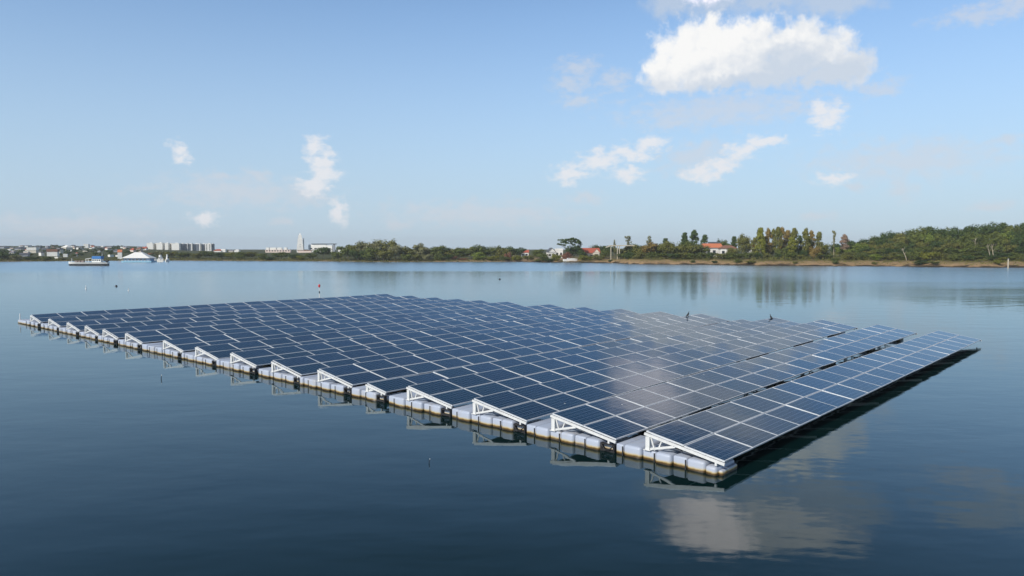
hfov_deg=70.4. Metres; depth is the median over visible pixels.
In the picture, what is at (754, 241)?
tree
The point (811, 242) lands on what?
tree
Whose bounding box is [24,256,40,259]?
bush
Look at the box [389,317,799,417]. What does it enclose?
solar panel row
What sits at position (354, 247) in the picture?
tree
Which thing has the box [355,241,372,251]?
tree
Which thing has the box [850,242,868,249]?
tree
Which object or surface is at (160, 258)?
motor boat
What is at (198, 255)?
tree
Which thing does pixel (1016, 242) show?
tree
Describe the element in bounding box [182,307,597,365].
solar panel row
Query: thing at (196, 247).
apartment block
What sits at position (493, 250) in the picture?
tree
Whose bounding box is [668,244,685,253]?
bush
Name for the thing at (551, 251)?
house
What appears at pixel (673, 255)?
bush
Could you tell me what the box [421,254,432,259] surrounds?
bush
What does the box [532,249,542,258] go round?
tree
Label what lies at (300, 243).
white tower
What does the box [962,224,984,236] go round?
tree
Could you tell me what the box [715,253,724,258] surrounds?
bush
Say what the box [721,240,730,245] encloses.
tree
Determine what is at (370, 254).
bush
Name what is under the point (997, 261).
bush
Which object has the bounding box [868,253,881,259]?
bush
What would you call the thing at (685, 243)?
tree
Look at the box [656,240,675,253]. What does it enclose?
tree
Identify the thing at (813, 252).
bush
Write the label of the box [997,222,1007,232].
tree
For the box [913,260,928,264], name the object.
bush
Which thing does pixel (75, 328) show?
solar panel row
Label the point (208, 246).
apartment block
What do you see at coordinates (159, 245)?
apartment block
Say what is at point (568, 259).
beached boat
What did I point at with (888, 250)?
tree
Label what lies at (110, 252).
town trees
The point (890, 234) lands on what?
tree
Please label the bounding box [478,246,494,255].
tree
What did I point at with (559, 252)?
house
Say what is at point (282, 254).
tree
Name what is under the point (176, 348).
solar panel row
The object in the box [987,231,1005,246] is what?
tree
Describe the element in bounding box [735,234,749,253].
tree
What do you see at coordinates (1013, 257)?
bush
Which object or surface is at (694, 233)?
tree
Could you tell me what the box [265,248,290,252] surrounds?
terrace building
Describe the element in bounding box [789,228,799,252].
tree
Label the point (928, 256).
bush
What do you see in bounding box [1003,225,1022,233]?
tree
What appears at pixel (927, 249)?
tree
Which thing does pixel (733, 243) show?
tree
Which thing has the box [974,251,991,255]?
bush
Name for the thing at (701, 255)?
bush
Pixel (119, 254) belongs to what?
house
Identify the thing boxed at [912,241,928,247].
tree
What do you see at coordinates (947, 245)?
tree
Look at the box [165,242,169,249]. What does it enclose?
apartment block
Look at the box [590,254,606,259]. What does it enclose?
bush
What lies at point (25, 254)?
house
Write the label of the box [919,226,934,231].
tree
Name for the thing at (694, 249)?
bush
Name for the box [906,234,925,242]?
tree
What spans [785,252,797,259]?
bush
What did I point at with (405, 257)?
bush
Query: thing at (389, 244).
tree
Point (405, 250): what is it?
bush
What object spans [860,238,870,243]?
tree
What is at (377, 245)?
tree
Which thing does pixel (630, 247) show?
tree
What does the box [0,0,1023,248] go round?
sky
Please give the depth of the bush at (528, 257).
349.30 m
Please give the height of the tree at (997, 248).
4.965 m
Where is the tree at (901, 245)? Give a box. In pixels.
[891,242,908,249]
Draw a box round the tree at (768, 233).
[765,227,772,253]
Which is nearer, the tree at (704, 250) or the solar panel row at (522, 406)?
the solar panel row at (522, 406)
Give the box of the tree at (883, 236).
[873,232,890,241]
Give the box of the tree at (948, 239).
[939,235,955,245]
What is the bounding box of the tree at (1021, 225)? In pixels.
[1012,223,1023,234]
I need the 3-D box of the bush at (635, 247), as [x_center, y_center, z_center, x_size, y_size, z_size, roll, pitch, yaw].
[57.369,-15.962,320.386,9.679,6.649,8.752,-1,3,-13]
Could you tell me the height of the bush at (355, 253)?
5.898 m
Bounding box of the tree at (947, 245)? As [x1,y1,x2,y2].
[943,242,954,247]
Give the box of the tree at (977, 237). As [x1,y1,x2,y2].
[959,230,982,242]
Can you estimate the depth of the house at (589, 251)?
353.44 m
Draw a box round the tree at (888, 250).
[883,247,897,254]
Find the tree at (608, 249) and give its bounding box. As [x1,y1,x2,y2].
[602,246,615,251]
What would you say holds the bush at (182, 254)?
on the ground at (811, 262)
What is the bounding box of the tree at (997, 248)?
[993,245,1005,252]
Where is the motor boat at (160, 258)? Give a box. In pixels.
[157,255,163,261]
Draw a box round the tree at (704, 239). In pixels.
[700,234,707,244]
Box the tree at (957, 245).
[952,242,964,249]
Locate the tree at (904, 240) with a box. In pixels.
[895,235,909,244]
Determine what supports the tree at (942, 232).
on the ground at (811, 262)
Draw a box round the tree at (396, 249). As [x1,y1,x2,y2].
[386,244,402,257]
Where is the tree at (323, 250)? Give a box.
[313,247,332,258]
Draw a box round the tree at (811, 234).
[808,230,816,257]
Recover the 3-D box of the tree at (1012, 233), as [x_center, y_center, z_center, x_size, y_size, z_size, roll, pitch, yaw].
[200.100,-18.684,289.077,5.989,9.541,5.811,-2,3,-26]
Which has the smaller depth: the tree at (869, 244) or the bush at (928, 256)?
the bush at (928, 256)
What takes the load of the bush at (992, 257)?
on the ground at (811, 262)
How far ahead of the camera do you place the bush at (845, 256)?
268.67 m
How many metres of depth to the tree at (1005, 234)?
290.84 m
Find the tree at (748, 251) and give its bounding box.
[746,235,751,252]
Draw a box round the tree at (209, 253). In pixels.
[199,251,215,256]
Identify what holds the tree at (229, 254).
on the ground at (811, 262)
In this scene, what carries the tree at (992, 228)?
on the ground at (811, 262)
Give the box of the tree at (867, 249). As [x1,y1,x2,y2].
[857,246,874,252]
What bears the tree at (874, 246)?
on the ground at (811, 262)
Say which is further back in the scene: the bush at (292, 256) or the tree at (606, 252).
the bush at (292, 256)
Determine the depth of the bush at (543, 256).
340.01 m
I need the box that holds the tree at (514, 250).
[504,246,519,255]
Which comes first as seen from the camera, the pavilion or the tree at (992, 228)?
the tree at (992, 228)
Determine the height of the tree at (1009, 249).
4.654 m
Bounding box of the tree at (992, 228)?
[981,221,1001,235]
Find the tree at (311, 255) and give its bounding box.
[304,253,316,258]
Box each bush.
[0,251,15,258]
[10,255,23,259]
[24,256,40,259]
[39,256,54,259]
[175,252,191,257]
[231,252,245,258]
[256,253,267,258]
[288,254,301,258]
[348,250,365,259]
[359,247,381,260]
[375,249,393,260]
[398,246,414,256]
[400,254,411,259]
[411,254,423,260]
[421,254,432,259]
[433,253,444,260]
[443,247,460,258]
[445,254,454,259]
[470,251,487,259]
[485,256,498,259]
[495,248,514,257]
[499,256,509,260]
[511,255,522,260]
[522,255,535,259]
[536,253,551,260]
[550,253,561,260]
[562,252,572,258]
[577,255,593,260]
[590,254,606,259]
[614,246,631,257]
[623,252,635,258]
[631,244,645,252]
[632,252,645,258]
[645,252,657,257]
[649,243,662,256]
[657,253,667,257]
[666,253,680,258]
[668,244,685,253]
[677,252,688,258]
[682,252,697,258]
[684,244,701,254]
[694,252,708,258]
[703,252,718,258]
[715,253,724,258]
[723,252,734,259]
[733,253,743,258]
[743,252,756,258]
[753,252,763,258]
[763,252,772,258]
[774,246,792,258]
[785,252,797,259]
[799,249,808,258]
[809,246,820,257]
[815,244,830,258]
[821,254,834,258]
[841,254,854,259]
[852,255,867,259]
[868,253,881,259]
[881,255,895,259]
[886,252,901,258]
[895,253,910,259]
[905,250,924,259]
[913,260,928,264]
[918,251,941,259]
[936,253,952,259]
[948,254,965,259]
[961,255,975,260]
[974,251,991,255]
[974,255,987,258]
[985,254,1000,260]
[988,251,1000,256]
[992,259,1004,264]
[999,253,1014,257]
[1006,255,1023,259]
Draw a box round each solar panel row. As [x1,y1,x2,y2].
[18,294,394,326]
[40,296,419,330]
[58,297,442,335]
[79,299,463,339]
[97,300,488,343]
[118,302,524,349]
[142,304,565,357]
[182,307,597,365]
[216,309,638,374]
[259,311,680,383]
[298,314,729,395]
[350,319,751,402]
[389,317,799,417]
[452,320,857,433]
[527,324,916,452]
[617,330,981,475]
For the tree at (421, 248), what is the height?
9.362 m
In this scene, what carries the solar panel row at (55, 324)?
in the water
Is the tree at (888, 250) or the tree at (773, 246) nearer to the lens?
the tree at (888, 250)
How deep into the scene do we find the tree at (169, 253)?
410.84 m
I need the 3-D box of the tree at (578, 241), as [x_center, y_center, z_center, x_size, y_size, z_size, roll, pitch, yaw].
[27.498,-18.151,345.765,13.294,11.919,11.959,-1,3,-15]
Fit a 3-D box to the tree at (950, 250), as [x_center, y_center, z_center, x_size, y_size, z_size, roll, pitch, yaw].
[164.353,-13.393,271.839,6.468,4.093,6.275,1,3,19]
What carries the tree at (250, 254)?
on the ground at (811, 262)
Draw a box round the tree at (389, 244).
[380,238,396,250]
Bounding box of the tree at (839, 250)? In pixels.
[835,246,849,253]
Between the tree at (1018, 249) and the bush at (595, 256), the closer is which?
the tree at (1018, 249)
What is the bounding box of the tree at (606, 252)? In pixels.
[599,248,609,255]
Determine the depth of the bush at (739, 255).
284.10 m
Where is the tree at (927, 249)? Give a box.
[922,245,934,252]
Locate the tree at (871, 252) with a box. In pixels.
[862,250,876,254]
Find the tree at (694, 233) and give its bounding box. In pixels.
[689,229,698,243]
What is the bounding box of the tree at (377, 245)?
[364,239,387,259]
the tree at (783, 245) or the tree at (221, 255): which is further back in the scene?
the tree at (221, 255)
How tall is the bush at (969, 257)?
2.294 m
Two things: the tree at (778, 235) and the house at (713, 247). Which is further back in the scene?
the house at (713, 247)
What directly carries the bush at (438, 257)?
on the ground at (811, 262)
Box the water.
[0,261,1023,575]
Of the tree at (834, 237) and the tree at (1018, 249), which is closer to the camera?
the tree at (1018, 249)
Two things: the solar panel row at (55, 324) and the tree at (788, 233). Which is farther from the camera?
the tree at (788, 233)
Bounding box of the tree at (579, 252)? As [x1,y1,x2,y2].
[576,250,586,255]
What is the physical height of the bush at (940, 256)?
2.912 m
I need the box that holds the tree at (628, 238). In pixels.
[625,236,632,244]
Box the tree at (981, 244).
[976,240,991,246]
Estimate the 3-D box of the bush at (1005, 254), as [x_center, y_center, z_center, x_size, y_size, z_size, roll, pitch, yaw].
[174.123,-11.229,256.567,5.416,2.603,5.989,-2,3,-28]
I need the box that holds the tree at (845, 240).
[839,234,849,251]
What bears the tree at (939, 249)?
on the ground at (811, 262)
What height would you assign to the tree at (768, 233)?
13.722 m
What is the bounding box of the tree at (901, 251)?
[897,248,912,253]
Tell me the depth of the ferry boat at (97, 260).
265.12 m
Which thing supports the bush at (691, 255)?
on the ground at (811, 262)
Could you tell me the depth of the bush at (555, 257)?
337.05 m
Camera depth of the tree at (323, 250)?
378.73 m
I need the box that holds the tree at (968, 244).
[959,240,978,250]
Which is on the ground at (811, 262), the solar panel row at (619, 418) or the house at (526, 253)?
the house at (526, 253)
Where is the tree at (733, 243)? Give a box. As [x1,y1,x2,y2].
[730,236,738,252]
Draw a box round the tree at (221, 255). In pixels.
[214,252,226,258]
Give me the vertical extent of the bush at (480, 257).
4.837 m
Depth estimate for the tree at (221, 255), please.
391.56 m
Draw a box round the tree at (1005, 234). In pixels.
[999,231,1016,239]
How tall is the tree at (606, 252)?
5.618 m
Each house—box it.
[19,253,29,256]
[26,247,38,252]
[46,249,59,255]
[61,245,72,249]
[117,250,121,258]
[521,250,528,256]
[546,248,555,258]
[555,249,562,257]
[583,248,599,256]
[592,249,599,256]
[702,243,721,253]
[717,245,737,253]
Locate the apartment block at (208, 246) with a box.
[205,243,211,250]
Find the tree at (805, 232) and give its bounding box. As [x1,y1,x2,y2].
[800,227,810,253]
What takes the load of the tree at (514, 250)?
on the ground at (811, 262)
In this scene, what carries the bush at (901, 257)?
on the ground at (811, 262)
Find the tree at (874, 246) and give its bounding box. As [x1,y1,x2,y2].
[869,245,880,249]
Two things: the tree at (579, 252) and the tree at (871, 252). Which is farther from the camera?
the tree at (579, 252)
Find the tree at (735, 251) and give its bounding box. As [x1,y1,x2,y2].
[726,247,739,253]
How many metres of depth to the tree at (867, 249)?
294.62 m
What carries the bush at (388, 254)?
on the ground at (811, 262)
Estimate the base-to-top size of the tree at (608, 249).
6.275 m
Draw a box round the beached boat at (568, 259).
[563,258,576,260]
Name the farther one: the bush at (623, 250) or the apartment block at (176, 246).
the apartment block at (176, 246)
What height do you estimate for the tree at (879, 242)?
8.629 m
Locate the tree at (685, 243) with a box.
[676,240,692,252]
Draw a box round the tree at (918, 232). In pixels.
[908,226,928,242]
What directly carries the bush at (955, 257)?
on the ground at (811, 262)
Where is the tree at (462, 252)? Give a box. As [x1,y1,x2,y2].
[452,247,471,256]
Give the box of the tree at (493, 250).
[487,245,502,255]
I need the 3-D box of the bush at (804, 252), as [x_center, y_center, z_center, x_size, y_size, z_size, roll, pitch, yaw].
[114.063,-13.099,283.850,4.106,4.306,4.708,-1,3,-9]
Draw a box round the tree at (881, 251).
[873,248,885,254]
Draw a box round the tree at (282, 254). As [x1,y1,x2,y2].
[271,252,288,258]
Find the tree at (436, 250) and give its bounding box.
[430,245,446,256]
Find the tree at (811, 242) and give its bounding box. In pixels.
[804,238,813,256]
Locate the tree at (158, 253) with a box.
[150,251,167,255]
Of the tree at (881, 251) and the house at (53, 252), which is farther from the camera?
the house at (53, 252)
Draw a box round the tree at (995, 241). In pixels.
[984,237,1008,245]
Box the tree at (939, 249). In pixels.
[931,246,947,253]
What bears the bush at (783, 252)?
on the ground at (811, 262)
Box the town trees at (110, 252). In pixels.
[0,245,154,255]
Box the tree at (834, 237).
[831,231,835,256]
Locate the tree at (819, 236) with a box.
[815,231,822,245]
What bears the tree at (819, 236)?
on the ground at (811, 262)
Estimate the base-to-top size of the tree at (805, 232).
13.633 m
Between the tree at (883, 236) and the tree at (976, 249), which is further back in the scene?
the tree at (883, 236)
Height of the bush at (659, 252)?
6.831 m
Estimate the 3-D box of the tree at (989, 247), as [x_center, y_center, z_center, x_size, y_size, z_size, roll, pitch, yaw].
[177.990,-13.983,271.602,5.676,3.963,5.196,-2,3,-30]
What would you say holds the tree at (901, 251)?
on the ground at (811, 262)
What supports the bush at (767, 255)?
on the ground at (811, 262)
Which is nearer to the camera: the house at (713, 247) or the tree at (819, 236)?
the tree at (819, 236)
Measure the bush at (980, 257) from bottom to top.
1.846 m
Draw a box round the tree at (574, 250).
[565,245,585,255]
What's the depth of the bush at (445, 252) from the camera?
367.88 m
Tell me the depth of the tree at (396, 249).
354.78 m
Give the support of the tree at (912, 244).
on the ground at (811, 262)
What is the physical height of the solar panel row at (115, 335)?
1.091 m
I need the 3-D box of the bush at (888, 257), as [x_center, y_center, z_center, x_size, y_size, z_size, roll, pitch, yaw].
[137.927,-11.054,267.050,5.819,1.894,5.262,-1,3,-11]
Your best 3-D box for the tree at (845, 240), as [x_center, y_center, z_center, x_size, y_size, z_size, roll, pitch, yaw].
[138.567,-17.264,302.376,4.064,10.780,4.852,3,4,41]
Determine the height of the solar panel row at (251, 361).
1.099 m
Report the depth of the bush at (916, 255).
258.17 m
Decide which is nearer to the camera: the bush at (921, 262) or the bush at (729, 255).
the bush at (921, 262)
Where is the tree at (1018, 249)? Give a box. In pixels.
[1012,246,1023,252]
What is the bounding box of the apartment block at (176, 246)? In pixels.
[171,243,180,249]
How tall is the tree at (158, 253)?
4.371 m
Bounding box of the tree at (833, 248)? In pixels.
[829,244,842,251]
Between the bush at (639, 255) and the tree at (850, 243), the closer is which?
the bush at (639, 255)
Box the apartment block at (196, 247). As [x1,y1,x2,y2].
[193,243,198,250]
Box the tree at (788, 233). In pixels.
[784,230,790,247]
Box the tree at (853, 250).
[845,249,858,252]
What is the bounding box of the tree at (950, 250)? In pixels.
[943,247,960,254]
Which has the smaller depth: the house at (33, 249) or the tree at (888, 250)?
the tree at (888, 250)
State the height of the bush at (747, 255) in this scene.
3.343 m
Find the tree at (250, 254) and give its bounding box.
[244,252,257,256]
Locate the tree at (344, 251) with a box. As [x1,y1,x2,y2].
[336,244,355,256]
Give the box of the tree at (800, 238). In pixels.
[797,235,802,254]
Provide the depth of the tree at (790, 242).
283.47 m
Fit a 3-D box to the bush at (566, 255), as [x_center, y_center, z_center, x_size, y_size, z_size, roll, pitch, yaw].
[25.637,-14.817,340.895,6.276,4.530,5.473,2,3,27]
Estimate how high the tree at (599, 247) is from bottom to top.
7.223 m
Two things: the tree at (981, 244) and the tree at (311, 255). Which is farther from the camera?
the tree at (311, 255)
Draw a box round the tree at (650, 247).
[640,242,658,252]
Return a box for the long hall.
[308,244,334,251]
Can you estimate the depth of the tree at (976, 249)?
266.92 m
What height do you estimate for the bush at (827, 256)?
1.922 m
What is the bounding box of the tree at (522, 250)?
[515,247,526,254]
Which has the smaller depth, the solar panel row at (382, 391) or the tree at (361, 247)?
the solar panel row at (382, 391)
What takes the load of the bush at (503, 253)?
on the ground at (811, 262)
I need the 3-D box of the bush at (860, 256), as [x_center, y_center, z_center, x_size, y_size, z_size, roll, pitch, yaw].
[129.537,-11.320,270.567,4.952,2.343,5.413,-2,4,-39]
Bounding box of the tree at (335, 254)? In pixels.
[330,251,341,257]
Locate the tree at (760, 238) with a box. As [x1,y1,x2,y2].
[753,227,766,253]
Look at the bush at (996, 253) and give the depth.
257.03 m
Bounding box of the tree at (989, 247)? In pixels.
[984,245,992,251]
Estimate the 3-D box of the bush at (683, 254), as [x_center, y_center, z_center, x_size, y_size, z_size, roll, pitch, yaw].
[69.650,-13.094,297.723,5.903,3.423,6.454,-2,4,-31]
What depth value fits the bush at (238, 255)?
388.18 m
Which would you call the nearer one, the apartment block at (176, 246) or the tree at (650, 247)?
the tree at (650, 247)
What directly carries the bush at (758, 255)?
on the ground at (811, 262)
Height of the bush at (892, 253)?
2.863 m
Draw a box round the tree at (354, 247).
[344,243,363,255]
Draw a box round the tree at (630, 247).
[625,243,640,252]
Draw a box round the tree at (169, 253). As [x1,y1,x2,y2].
[163,251,178,257]
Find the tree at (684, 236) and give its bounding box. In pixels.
[681,232,687,242]
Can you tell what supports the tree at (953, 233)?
on the ground at (811, 262)
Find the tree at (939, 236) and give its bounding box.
[933,234,945,244]
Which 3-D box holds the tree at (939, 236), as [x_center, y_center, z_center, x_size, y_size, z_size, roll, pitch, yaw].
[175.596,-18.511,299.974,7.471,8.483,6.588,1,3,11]
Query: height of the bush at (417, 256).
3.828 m
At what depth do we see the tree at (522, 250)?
388.05 m
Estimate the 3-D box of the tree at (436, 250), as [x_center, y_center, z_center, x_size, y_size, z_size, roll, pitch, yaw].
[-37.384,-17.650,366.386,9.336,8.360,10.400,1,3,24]
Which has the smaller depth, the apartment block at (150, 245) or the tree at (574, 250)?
the tree at (574, 250)
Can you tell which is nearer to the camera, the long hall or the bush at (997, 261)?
the bush at (997, 261)
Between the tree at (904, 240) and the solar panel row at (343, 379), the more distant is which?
the tree at (904, 240)
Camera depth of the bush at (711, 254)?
293.97 m
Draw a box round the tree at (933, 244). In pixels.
[929,240,944,248]
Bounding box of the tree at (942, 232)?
[925,226,946,237]
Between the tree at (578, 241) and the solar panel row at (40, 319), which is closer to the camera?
the solar panel row at (40, 319)
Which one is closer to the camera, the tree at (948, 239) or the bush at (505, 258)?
the tree at (948, 239)
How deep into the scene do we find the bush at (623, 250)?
323.73 m
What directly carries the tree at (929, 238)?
on the ground at (811, 262)
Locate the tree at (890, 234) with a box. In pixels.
[886,230,900,237]
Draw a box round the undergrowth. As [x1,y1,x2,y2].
[0,244,1023,261]
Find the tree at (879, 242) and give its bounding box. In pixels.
[874,238,892,245]
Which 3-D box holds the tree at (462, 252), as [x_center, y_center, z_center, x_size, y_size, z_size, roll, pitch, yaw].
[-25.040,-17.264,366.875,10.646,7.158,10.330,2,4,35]
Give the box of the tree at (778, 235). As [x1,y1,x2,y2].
[773,227,782,250]
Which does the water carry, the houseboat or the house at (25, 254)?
the houseboat
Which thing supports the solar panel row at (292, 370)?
in the water
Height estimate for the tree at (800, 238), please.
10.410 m
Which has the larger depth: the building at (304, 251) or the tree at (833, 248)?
the building at (304, 251)
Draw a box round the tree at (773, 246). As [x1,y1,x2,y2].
[771,228,776,254]
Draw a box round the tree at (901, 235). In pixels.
[891,232,905,241]
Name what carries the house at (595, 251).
on the ground at (811, 262)
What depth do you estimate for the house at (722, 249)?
308.60 m
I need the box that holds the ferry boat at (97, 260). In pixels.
[68,256,109,265]
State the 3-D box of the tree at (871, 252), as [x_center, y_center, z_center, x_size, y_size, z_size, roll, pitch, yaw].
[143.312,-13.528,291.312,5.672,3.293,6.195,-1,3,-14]
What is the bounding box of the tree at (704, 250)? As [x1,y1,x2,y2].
[694,243,709,254]
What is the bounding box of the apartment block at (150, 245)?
[147,242,154,248]
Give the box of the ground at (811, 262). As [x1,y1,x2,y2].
[0,243,1023,267]
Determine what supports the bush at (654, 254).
on the ground at (811, 262)
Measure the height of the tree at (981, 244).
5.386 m
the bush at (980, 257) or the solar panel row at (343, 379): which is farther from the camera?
the bush at (980, 257)
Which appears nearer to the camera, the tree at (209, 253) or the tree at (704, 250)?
the tree at (704, 250)
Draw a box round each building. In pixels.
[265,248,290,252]
[297,250,312,252]
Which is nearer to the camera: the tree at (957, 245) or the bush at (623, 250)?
the tree at (957, 245)
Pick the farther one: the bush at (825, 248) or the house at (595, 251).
the house at (595, 251)
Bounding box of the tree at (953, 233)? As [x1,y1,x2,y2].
[944,227,965,238]
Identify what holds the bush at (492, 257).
on the ground at (811, 262)
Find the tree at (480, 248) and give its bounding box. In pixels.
[469,244,488,255]
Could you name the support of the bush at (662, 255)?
on the ground at (811, 262)
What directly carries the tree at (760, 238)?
on the ground at (811, 262)
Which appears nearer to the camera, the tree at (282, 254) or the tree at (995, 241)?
the tree at (995, 241)
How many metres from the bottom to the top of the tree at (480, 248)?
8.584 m
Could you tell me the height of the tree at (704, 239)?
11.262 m
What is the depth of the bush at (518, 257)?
356.26 m
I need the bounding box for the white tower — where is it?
[297,234,303,251]
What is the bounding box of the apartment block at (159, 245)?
[156,242,163,249]
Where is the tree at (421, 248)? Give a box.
[412,243,429,254]
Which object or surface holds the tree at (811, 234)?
on the ground at (811, 262)
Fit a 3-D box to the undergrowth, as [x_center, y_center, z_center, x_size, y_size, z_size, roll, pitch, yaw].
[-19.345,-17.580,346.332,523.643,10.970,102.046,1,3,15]
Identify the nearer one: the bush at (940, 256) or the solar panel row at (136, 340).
the solar panel row at (136, 340)
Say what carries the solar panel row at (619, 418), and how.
in the water
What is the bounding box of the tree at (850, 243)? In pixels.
[847,240,860,245]
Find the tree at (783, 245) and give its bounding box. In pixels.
[779,226,786,250]
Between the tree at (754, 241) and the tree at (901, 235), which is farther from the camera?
the tree at (901, 235)
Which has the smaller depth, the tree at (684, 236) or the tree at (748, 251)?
the tree at (748, 251)
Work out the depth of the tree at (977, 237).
284.99 m
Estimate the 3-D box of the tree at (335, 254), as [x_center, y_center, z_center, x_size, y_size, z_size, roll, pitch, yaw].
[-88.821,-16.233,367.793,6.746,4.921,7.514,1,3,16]
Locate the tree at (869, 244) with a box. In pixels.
[861,241,875,247]
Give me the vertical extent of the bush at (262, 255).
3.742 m
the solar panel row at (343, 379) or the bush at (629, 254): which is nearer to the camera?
the solar panel row at (343, 379)
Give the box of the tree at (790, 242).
[786,237,797,252]
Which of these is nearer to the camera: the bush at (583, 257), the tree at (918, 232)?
the tree at (918, 232)
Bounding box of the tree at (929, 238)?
[919,232,936,244]
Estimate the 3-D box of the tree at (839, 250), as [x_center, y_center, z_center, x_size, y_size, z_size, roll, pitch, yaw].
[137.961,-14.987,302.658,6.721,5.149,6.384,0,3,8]
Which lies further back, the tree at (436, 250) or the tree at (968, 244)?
the tree at (436, 250)
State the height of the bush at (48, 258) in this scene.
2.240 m
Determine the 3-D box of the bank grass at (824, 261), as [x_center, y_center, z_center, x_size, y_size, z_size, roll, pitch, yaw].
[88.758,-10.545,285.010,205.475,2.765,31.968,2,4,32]
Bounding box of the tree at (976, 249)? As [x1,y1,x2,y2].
[965,246,985,252]
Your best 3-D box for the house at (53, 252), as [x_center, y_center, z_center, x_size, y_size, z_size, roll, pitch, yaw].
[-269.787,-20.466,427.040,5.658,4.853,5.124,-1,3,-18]
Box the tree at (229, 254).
[224,252,235,256]
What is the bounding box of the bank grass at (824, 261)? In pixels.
[541,258,1020,264]
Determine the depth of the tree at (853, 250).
299.48 m
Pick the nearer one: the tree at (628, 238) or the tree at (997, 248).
the tree at (997, 248)
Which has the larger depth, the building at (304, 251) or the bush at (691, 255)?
the building at (304, 251)
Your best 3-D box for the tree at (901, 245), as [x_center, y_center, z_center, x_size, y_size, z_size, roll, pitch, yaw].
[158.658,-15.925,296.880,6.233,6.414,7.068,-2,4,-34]
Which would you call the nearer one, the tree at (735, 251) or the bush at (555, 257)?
the tree at (735, 251)
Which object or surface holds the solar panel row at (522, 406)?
in the water
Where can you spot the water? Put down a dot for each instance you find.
(120, 461)
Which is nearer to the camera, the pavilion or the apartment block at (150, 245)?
the pavilion
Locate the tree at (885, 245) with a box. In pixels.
[877,243,899,248]
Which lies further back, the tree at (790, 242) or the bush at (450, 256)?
the bush at (450, 256)
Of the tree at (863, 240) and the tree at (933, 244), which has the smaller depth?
the tree at (933, 244)
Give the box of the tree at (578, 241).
[557,237,581,248]
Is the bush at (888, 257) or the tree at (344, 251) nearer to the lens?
the bush at (888, 257)
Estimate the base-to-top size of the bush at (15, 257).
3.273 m
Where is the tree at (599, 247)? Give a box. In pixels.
[588,244,606,250]
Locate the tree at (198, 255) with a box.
[189,253,202,257]
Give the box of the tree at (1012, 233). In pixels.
[1007,229,1019,240]
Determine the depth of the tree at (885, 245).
296.49 m
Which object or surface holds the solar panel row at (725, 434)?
in the water
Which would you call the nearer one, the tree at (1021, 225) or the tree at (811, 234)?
the tree at (811, 234)
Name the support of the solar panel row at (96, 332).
in the water
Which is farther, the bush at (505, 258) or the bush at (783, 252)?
the bush at (505, 258)
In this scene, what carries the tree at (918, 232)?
on the ground at (811, 262)
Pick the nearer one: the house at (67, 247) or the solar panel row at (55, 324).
the solar panel row at (55, 324)
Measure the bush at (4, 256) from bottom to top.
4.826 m
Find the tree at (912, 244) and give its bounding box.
[903,242,916,249]
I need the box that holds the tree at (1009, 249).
[1000,244,1018,252]
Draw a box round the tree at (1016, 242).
[1010,236,1023,247]
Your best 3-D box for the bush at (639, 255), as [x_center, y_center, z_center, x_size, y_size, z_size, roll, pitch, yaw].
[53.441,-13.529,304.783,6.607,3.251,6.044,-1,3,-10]
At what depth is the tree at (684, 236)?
331.72 m
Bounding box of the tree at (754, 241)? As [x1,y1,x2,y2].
[750,237,758,253]

